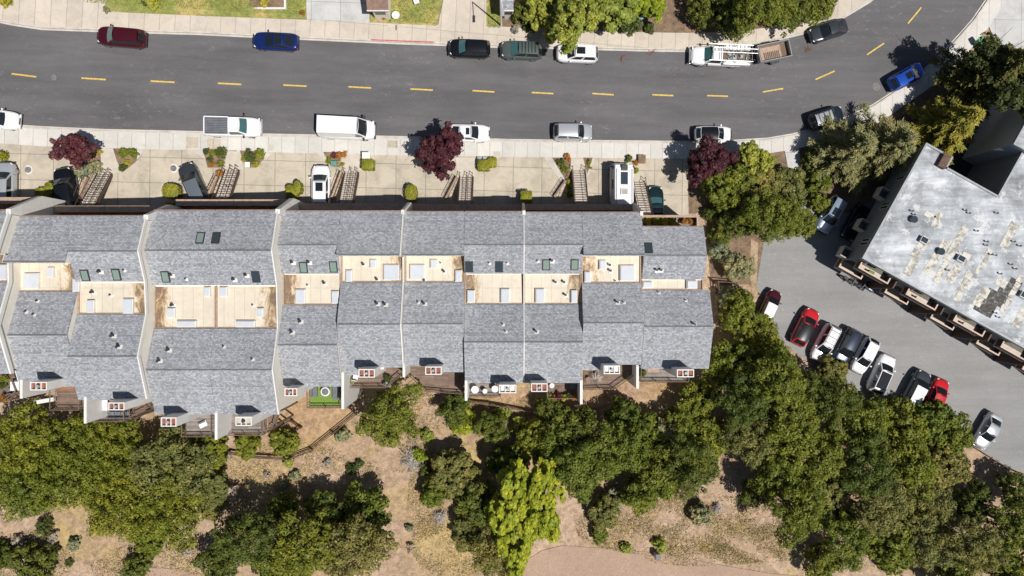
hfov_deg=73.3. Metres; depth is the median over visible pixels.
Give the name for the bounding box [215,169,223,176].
front shrub
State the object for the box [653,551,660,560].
wooden post box
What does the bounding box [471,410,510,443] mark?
oak tree
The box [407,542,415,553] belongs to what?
hillside bush
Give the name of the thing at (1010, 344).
window
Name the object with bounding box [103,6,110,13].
garden bush
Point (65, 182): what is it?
parked car
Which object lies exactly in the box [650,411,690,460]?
oak tree
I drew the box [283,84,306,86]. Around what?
road marking
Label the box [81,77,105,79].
road marking
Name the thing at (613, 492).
sage bush
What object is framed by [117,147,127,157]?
front shrub
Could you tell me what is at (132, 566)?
hillside bush
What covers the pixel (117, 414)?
deck chair
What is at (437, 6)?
lawn
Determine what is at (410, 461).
dead shrub
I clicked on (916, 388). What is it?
parked car
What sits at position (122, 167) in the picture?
front shrub
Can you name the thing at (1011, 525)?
oak tree
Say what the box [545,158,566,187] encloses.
white path
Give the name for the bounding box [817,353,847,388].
oak tree
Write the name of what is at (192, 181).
parked car
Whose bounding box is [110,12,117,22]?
pavement patch
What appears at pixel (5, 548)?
hillside bush
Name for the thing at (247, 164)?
meter box
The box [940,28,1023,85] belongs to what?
garden tree
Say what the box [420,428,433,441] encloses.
hillside bush
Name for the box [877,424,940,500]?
oak tree
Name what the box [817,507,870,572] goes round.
oak tree
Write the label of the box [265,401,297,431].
deck
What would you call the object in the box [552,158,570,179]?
planter soil
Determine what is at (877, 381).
parked car
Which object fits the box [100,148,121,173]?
entry path
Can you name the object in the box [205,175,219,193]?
wall
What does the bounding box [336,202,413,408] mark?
row house
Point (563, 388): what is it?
deck
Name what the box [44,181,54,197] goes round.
clipped hedge
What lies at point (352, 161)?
entry path
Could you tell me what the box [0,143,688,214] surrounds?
driveways
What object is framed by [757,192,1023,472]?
parking lot
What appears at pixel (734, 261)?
sage bush
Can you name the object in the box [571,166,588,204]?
staircase
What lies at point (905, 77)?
parked car
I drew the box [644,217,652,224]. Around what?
potted plant
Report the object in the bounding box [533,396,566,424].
oak tree
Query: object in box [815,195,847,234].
parked car
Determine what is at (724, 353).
oak tree
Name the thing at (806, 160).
ivy bush
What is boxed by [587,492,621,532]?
oak tree
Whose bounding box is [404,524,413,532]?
hillside bush
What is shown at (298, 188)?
clipped hedge
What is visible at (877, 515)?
oak tree
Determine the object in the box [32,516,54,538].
hillside bush
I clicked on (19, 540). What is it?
hillside bush
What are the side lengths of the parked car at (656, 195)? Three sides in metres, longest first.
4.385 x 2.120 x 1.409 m
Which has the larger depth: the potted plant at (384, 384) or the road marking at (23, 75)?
the road marking at (23, 75)
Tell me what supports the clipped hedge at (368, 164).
on the ground at (392, 479)
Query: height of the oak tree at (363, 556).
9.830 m
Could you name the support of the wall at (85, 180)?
on the ground at (392, 479)
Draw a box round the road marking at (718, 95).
[707,95,727,96]
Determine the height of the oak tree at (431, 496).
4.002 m
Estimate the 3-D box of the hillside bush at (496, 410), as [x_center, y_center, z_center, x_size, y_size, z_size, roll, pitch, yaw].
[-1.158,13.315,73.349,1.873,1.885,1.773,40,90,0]
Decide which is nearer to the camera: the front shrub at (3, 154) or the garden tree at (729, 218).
the front shrub at (3, 154)
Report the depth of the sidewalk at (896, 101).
73.75 m
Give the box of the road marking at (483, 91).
[473,90,494,92]
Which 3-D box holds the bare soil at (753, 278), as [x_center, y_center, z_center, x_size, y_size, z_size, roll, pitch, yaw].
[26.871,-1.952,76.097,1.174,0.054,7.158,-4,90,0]
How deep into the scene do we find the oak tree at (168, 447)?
65.86 m
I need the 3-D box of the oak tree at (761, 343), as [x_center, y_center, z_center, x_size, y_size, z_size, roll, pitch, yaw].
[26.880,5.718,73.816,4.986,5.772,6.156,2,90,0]
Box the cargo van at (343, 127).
[316,115,375,140]
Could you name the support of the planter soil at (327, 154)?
on the driveways at (145, 177)
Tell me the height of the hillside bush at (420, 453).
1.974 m
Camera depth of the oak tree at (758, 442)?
70.54 m
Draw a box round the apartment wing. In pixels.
[962,82,1023,164]
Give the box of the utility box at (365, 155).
[362,152,370,158]
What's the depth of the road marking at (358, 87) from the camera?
72.50 m
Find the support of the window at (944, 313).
in the apartment building
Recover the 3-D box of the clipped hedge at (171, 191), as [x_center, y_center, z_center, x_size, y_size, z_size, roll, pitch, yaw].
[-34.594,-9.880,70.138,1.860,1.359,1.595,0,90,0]
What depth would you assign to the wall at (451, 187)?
72.78 m
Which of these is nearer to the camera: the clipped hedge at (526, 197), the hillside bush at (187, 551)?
the hillside bush at (187, 551)
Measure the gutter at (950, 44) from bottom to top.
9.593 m
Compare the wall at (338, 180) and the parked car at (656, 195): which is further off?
the parked car at (656, 195)
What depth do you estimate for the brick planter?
74.76 m
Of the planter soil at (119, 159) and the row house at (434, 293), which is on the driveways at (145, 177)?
the planter soil at (119, 159)
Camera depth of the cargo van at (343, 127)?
69.82 m
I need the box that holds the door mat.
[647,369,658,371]
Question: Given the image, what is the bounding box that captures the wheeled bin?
[973,36,983,43]
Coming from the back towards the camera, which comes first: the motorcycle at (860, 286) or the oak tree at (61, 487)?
the motorcycle at (860, 286)
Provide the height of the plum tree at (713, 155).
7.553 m
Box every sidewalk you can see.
[0,0,866,49]
[0,0,1005,158]
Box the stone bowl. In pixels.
[392,11,399,18]
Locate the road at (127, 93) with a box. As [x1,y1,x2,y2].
[0,0,984,140]
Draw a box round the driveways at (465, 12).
[438,0,485,25]
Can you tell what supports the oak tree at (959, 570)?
on the ground at (392, 479)
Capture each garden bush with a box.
[0,0,11,8]
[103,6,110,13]
[142,0,160,10]
[259,0,269,7]
[510,0,529,24]
[511,24,518,33]
[523,23,534,32]
[620,14,643,36]
[644,21,653,34]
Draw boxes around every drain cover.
[25,165,32,173]
[170,164,177,172]
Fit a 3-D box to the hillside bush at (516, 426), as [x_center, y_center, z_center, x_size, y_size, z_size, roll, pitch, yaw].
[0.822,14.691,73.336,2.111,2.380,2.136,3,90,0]
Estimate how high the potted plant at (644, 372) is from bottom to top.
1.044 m
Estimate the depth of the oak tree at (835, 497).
72.75 m
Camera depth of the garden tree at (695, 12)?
73.19 m
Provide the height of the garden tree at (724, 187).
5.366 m
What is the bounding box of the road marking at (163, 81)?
[151,80,174,82]
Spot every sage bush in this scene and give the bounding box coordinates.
[608,486,622,509]
[688,501,714,526]
[708,237,730,263]
[715,284,745,310]
[720,251,755,280]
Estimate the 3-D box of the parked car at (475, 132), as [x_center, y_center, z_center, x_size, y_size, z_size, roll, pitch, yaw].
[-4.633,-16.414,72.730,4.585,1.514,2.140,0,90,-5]
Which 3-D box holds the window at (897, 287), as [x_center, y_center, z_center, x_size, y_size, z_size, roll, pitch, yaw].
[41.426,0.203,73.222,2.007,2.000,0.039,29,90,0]
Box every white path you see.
[129,150,146,168]
[193,150,205,159]
[264,152,271,159]
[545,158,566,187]
[587,158,594,177]
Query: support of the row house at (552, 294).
on the ground at (392, 479)
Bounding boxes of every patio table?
[10,382,19,390]
[103,400,109,410]
[471,386,478,393]
[492,386,497,391]
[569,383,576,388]
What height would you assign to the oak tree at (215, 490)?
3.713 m
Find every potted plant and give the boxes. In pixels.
[0,374,9,381]
[0,381,7,388]
[0,393,9,402]
[382,382,391,387]
[384,375,391,381]
[556,391,561,400]
[639,369,646,377]
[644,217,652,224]
[652,217,660,225]
[661,217,669,225]
[668,217,675,224]
[679,217,687,223]
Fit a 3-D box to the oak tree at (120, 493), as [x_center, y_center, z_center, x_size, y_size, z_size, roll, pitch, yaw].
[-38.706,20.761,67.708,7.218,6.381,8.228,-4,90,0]
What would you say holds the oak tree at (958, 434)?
on the ground at (392, 479)
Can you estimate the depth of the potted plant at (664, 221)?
70.54 m
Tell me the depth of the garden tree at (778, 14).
68.89 m
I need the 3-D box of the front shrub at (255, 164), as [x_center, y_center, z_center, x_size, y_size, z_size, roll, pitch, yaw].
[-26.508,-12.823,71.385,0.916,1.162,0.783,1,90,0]
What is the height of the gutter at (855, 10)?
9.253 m
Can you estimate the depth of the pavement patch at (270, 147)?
71.55 m
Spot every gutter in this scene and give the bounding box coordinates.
[0,0,872,51]
[21,0,986,142]
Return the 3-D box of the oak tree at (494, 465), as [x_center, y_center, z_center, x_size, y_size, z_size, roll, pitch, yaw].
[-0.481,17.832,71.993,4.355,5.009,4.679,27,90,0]
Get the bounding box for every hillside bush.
[0,540,14,569]
[7,540,59,575]
[11,533,26,546]
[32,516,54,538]
[47,530,58,543]
[63,558,74,567]
[66,535,81,551]
[118,550,153,575]
[180,547,192,558]
[197,501,225,521]
[223,481,238,501]
[225,449,232,461]
[263,469,271,478]
[277,481,287,488]
[282,456,294,467]
[288,470,300,479]
[322,459,331,466]
[335,427,353,441]
[345,462,357,475]
[353,459,364,467]
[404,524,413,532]
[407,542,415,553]
[412,447,427,462]
[418,462,432,477]
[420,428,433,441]
[493,404,510,417]
[510,416,525,434]
[619,542,631,553]
[650,535,666,552]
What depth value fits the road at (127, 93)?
73.43 m
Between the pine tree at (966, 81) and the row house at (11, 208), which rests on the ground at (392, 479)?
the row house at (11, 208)
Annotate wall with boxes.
[73,175,89,198]
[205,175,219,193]
[329,170,342,198]
[444,176,457,198]
[553,179,566,197]
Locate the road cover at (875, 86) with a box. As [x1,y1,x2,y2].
[872,83,879,90]
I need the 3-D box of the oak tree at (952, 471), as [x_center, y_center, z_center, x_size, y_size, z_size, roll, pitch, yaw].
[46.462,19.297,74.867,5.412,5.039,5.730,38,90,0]
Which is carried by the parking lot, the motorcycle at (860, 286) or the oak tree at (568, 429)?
the motorcycle at (860, 286)
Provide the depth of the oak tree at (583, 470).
68.27 m
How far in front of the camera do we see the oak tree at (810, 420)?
68.94 m
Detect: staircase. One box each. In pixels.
[74,168,112,205]
[211,165,239,198]
[337,167,358,202]
[457,172,473,204]
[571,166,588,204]
[634,177,653,214]
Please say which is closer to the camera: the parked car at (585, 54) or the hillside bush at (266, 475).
the hillside bush at (266, 475)
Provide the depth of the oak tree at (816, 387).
69.45 m
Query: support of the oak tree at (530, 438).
on the ground at (392, 479)
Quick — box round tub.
[321,387,330,395]
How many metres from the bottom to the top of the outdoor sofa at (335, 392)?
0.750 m
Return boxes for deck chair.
[106,411,115,417]
[113,411,121,417]
[351,375,357,381]
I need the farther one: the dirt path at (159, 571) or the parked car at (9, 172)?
the dirt path at (159, 571)
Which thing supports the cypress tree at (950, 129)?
on the garden soil at (864, 195)
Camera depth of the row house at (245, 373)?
62.86 m
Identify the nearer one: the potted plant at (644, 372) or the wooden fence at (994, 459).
the potted plant at (644, 372)
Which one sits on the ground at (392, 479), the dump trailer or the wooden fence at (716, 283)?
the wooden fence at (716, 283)
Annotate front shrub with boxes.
[0,150,9,160]
[74,164,91,178]
[88,160,102,173]
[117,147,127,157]
[118,164,127,171]
[123,160,130,165]
[126,148,140,157]
[202,148,209,154]
[206,156,214,162]
[208,150,214,156]
[214,147,226,158]
[215,160,224,166]
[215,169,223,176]
[244,148,256,162]
[251,160,260,167]
[254,148,265,159]
[325,157,332,164]
[330,151,336,158]
[336,151,342,158]
[556,158,565,166]
[560,166,568,172]
[563,153,570,161]
[566,178,571,189]
[566,191,572,198]
[625,154,632,162]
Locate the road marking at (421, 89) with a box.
[410,88,432,90]
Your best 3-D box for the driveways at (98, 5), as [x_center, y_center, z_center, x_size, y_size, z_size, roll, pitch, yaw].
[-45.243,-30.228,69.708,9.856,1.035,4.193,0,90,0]
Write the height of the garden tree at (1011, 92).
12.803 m
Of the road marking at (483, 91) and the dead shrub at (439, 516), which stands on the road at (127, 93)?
the road marking at (483, 91)
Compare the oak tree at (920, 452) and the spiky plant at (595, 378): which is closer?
the spiky plant at (595, 378)
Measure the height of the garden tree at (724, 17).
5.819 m
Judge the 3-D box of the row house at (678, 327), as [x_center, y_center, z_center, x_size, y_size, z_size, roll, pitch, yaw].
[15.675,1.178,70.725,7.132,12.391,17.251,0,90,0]
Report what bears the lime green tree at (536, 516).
on the ground at (392, 479)
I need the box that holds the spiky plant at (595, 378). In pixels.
[590,372,602,383]
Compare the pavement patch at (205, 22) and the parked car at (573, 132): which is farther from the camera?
the parked car at (573, 132)
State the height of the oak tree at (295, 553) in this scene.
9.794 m
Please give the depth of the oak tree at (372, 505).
68.84 m
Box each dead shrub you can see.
[397,439,423,476]
[431,510,449,527]
[711,502,725,514]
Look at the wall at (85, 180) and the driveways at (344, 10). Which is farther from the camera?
the driveways at (344, 10)
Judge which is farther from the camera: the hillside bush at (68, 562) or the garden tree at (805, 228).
the garden tree at (805, 228)
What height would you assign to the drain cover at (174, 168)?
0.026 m
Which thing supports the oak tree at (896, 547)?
on the ground at (392, 479)
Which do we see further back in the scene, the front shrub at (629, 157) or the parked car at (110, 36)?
the front shrub at (629, 157)
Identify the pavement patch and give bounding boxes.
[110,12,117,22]
[186,137,197,147]
[202,18,209,27]
[207,139,220,148]
[268,145,273,149]
[387,24,396,29]
[388,140,397,147]
[395,25,401,30]
[489,27,497,33]
[494,152,499,157]
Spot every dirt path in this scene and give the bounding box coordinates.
[103,568,203,575]
[523,546,792,575]
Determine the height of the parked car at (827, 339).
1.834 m
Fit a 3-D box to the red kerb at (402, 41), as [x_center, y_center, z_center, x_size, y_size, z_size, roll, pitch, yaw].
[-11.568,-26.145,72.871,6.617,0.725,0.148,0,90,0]
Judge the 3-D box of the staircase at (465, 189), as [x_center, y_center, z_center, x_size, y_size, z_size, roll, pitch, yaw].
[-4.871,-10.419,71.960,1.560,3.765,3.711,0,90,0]
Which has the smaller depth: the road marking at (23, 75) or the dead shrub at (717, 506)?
the road marking at (23, 75)
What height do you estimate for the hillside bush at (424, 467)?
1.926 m
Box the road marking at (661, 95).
[652,94,672,95]
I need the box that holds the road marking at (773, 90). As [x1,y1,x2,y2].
[763,88,782,92]
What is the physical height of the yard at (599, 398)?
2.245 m
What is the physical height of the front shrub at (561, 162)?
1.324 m
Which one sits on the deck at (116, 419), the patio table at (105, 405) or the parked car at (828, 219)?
the patio table at (105, 405)
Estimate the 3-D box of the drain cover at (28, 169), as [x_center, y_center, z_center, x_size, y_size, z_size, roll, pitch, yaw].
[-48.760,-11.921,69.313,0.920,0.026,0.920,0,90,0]
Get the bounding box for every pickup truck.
[203,114,262,137]
[689,43,757,68]
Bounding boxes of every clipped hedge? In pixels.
[34,187,52,197]
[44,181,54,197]
[161,183,183,198]
[285,185,299,200]
[293,180,303,194]
[361,158,375,170]
[405,184,417,201]
[477,159,489,171]
[487,157,496,167]
[520,190,532,203]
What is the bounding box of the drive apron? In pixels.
[982,0,1023,48]
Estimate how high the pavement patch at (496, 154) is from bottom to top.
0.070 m
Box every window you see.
[374,12,386,14]
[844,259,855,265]
[862,263,890,275]
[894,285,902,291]
[910,289,936,301]
[941,311,948,317]
[957,315,985,328]
[989,337,995,343]
[1004,342,1023,353]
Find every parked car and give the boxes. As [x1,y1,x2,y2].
[0,108,21,130]
[0,162,19,196]
[51,166,81,205]
[97,24,147,49]
[178,161,210,198]
[252,29,299,52]
[309,165,330,202]
[448,36,489,59]
[451,122,489,142]
[500,38,541,61]
[552,121,592,141]
[556,44,597,64]
[647,186,665,214]
[693,124,731,143]
[757,288,781,319]
[790,306,818,347]
[806,105,843,130]
[807,18,848,43]
[809,322,841,362]
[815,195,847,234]
[831,326,862,361]
[839,203,870,242]
[849,335,880,374]
[865,352,895,394]
[885,62,924,91]
[900,368,930,406]
[921,376,949,407]
[971,411,1002,449]
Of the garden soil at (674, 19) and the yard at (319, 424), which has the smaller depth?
the yard at (319, 424)
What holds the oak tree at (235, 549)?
on the ground at (392, 479)
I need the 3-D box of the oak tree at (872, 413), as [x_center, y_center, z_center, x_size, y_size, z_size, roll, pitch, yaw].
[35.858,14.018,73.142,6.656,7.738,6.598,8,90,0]
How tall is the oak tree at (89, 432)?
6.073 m
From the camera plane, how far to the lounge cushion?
66.39 m
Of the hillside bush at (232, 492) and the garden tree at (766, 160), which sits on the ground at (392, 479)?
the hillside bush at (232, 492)
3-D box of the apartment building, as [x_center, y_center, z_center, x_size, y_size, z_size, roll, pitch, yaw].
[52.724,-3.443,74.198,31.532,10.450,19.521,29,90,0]
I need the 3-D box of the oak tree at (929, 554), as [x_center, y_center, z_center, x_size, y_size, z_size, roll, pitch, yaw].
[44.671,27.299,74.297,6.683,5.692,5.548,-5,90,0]
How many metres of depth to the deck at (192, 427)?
66.55 m
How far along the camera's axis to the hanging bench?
65.73 m
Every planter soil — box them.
[74,148,100,166]
[113,148,136,171]
[203,148,225,167]
[240,150,263,166]
[323,152,340,166]
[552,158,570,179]
[583,158,591,172]
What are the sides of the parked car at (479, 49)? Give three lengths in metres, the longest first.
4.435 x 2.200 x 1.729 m
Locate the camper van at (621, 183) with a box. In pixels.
[609,163,633,203]
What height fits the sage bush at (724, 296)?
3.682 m
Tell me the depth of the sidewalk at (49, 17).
72.43 m
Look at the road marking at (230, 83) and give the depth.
71.29 m
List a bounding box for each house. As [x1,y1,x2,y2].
[0,196,64,373]
[2,206,110,398]
[67,205,183,422]
[144,199,237,426]
[208,198,305,439]
[277,203,350,395]
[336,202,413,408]
[366,0,390,18]
[402,204,467,376]
[464,203,524,400]
[501,0,513,18]
[524,204,582,403]
[577,203,644,373]
[625,215,713,388]
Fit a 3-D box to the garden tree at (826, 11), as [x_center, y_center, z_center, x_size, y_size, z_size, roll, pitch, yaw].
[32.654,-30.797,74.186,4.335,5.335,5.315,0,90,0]
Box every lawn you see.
[86,0,499,27]
[370,0,442,25]
[486,0,500,26]
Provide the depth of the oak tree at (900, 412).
72.16 m
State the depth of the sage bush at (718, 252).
74.25 m
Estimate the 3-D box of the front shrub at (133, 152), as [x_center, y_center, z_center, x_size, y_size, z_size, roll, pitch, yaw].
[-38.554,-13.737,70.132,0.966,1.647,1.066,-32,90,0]
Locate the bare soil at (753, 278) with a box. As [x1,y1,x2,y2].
[750,238,761,301]
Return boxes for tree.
[0,396,65,478]
[0,459,52,522]
[21,437,110,514]
[35,412,112,473]
[48,133,98,169]
[70,460,146,541]
[88,419,147,485]
[123,426,217,502]
[127,511,167,558]
[131,463,206,552]
[183,434,228,469]
[189,469,228,512]
[190,542,238,575]
[210,509,288,571]
[233,434,261,460]
[252,508,344,575]
[257,559,310,575]
[265,490,299,522]
[268,428,300,456]
[300,489,348,534]
[321,511,400,575]
[341,479,393,543]
[353,381,423,448]
[414,121,464,181]
[419,472,448,508]
[430,449,482,502]
[434,392,470,429]
[450,408,475,435]
[451,478,498,528]
[451,510,490,554]
[465,525,526,575]
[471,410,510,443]
[484,457,565,575]
[485,444,528,474]
[513,416,560,461]
[522,0,558,43]
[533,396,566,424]
[540,404,598,449]
[540,429,606,505]
[548,0,613,54]
[582,419,651,480]
[587,0,639,33]
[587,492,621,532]
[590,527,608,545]
[602,394,642,432]
[620,473,657,516]
[621,440,697,510]
[623,0,666,23]
[627,411,668,458]
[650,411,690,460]
[661,400,700,444]
[662,431,715,500]
[674,377,725,419]
[685,0,717,30]
[685,415,732,460]
[686,133,739,187]
[695,450,720,478]
[699,0,730,11]
[699,336,761,386]
[700,164,755,212]
[702,204,722,221]
[706,224,731,244]
[708,0,756,43]
[711,369,770,432]
[715,207,759,239]
[716,407,784,470]
[718,288,762,334]
[731,0,797,37]
[735,148,778,178]
[735,186,806,245]
[735,473,773,507]
[737,168,785,209]
[738,139,762,167]
[741,313,784,360]
[745,341,808,419]
[746,440,809,499]
[761,392,822,458]
[764,477,827,550]
[773,165,807,203]
[774,0,819,37]
[780,420,857,489]
[784,208,817,239]
[801,369,865,429]
[802,0,837,26]
[802,475,850,526]
[802,541,840,575]
[806,115,878,196]
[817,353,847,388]
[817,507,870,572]
[821,102,919,192]
[822,393,891,454]
[834,428,899,500]
[847,472,916,538]
[864,513,914,575]
[868,394,928,446]
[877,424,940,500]
[890,483,956,534]
[902,95,986,164]
[907,520,964,572]
[912,399,957,445]
[918,438,971,490]
[928,36,1023,119]
[928,411,976,452]
[934,552,974,575]
[935,511,1010,575]
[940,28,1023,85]
[952,477,993,520]
[979,491,1023,558]
[983,548,1023,575]
[985,73,1023,118]
[992,470,1023,506]
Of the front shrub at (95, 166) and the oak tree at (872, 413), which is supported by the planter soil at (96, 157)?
the front shrub at (95, 166)
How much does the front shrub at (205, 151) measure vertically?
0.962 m
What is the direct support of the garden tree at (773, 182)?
on the garden soil at (698, 202)
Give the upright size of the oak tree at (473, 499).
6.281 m
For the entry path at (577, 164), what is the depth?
74.59 m
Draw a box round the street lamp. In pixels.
[500,0,503,26]
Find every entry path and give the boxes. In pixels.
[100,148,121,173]
[224,150,242,168]
[342,154,360,169]
[455,158,474,175]
[570,159,584,169]
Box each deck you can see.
[0,372,19,402]
[49,387,83,410]
[93,399,153,421]
[129,402,153,417]
[181,414,214,436]
[225,414,283,435]
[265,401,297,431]
[307,387,340,407]
[349,368,402,387]
[408,366,464,394]
[469,383,500,396]
[545,383,577,398]
[583,365,633,389]
[639,365,688,381]
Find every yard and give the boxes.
[271,390,363,454]
[469,381,697,409]
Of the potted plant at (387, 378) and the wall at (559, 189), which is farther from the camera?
the wall at (559, 189)
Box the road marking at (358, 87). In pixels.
[348,86,370,88]
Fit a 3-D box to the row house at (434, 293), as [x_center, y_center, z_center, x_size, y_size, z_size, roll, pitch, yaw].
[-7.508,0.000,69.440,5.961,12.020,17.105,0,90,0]
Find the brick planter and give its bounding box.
[638,155,645,163]
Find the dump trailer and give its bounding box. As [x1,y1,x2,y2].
[749,39,791,64]
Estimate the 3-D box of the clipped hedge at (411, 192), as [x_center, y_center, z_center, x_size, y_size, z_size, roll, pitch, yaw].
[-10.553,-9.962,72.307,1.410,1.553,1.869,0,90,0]
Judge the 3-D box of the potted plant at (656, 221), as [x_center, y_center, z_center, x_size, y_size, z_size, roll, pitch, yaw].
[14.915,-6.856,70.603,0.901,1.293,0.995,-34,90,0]
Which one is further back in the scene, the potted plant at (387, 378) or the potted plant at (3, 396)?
the potted plant at (387, 378)
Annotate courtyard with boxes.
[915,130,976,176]
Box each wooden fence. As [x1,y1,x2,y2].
[224,414,356,460]
[277,419,302,431]
[464,401,598,412]
[713,281,738,292]
[714,282,721,326]
[969,444,1023,474]
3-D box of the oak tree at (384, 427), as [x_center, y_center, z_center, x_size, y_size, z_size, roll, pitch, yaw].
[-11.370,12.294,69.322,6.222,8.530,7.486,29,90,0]
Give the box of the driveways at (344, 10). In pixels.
[306,0,369,21]
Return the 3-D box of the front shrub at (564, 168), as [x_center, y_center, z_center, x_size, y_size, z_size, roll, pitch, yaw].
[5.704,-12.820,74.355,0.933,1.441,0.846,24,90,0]
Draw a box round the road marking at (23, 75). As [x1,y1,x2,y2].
[12,73,35,77]
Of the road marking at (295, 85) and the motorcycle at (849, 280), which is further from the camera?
the motorcycle at (849, 280)
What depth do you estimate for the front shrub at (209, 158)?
70.71 m
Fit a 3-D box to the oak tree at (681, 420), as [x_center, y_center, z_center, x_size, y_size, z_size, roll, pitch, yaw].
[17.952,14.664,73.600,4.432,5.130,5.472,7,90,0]
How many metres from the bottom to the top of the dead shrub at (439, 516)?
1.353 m
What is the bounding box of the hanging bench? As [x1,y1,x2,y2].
[34,396,56,403]
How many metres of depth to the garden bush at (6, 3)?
68.77 m
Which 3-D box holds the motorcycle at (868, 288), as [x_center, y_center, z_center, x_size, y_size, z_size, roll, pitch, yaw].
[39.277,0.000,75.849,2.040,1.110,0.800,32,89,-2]
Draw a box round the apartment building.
[834,142,1023,372]
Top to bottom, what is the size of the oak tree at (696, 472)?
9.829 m
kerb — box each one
[0,0,869,49]
[21,0,988,143]
[371,39,433,42]
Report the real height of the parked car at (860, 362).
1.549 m
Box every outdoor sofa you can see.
[310,387,317,397]
[332,387,339,399]
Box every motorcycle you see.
[839,274,855,285]
[850,278,863,290]
[861,283,874,292]
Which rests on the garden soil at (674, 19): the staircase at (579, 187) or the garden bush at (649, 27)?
the garden bush at (649, 27)
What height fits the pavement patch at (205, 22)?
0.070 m
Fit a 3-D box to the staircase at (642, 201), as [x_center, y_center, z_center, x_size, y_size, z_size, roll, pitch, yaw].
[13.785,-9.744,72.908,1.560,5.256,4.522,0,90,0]
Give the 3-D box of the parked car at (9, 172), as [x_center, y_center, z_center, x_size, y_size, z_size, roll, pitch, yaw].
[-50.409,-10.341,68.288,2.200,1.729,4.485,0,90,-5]
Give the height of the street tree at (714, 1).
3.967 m
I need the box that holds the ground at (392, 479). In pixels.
[0,1,1023,575]
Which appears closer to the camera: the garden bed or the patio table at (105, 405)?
the patio table at (105, 405)
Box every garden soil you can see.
[502,0,834,32]
[688,151,798,283]
[798,66,989,212]
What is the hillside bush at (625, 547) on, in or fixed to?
on the ground at (392, 479)
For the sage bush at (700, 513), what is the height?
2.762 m
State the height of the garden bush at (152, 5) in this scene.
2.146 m
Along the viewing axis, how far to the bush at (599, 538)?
73.52 m
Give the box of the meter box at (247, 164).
[245,162,250,167]
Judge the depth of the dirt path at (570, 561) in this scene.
75.05 m
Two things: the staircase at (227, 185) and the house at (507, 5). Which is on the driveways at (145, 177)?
the staircase at (227, 185)
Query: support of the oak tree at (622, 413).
on the ground at (392, 479)
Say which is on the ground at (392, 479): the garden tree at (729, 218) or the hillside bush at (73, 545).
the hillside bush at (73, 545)
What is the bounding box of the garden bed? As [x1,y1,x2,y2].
[249,0,286,9]
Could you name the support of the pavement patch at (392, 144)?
on the sidewalk at (896, 101)
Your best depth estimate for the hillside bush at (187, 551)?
70.24 m
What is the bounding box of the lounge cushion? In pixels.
[198,420,207,428]
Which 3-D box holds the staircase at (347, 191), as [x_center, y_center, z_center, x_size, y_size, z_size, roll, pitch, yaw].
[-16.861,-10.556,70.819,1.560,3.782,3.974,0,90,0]
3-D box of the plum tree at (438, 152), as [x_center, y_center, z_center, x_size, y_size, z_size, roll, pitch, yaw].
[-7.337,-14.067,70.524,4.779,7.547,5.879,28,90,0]
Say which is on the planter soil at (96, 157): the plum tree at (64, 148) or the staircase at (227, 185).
the plum tree at (64, 148)
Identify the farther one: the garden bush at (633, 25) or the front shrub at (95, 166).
the garden bush at (633, 25)
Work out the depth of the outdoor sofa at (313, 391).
67.55 m
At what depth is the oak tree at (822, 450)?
69.30 m
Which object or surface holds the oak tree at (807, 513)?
on the ground at (392, 479)
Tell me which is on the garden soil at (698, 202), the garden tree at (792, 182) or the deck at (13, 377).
the garden tree at (792, 182)
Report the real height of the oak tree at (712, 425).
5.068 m
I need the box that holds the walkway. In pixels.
[785,148,803,190]
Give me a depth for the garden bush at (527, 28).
73.44 m
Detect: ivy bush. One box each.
[800,148,823,170]
[803,168,832,192]
[808,192,831,212]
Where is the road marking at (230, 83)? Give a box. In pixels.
[218,82,240,84]
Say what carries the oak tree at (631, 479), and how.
on the ground at (392, 479)
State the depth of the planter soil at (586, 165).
74.67 m
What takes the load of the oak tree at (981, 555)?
on the ground at (392, 479)
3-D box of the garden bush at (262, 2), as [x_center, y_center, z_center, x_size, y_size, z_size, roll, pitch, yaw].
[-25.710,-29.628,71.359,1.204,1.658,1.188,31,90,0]
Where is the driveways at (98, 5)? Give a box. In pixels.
[13,0,106,10]
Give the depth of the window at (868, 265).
71.05 m

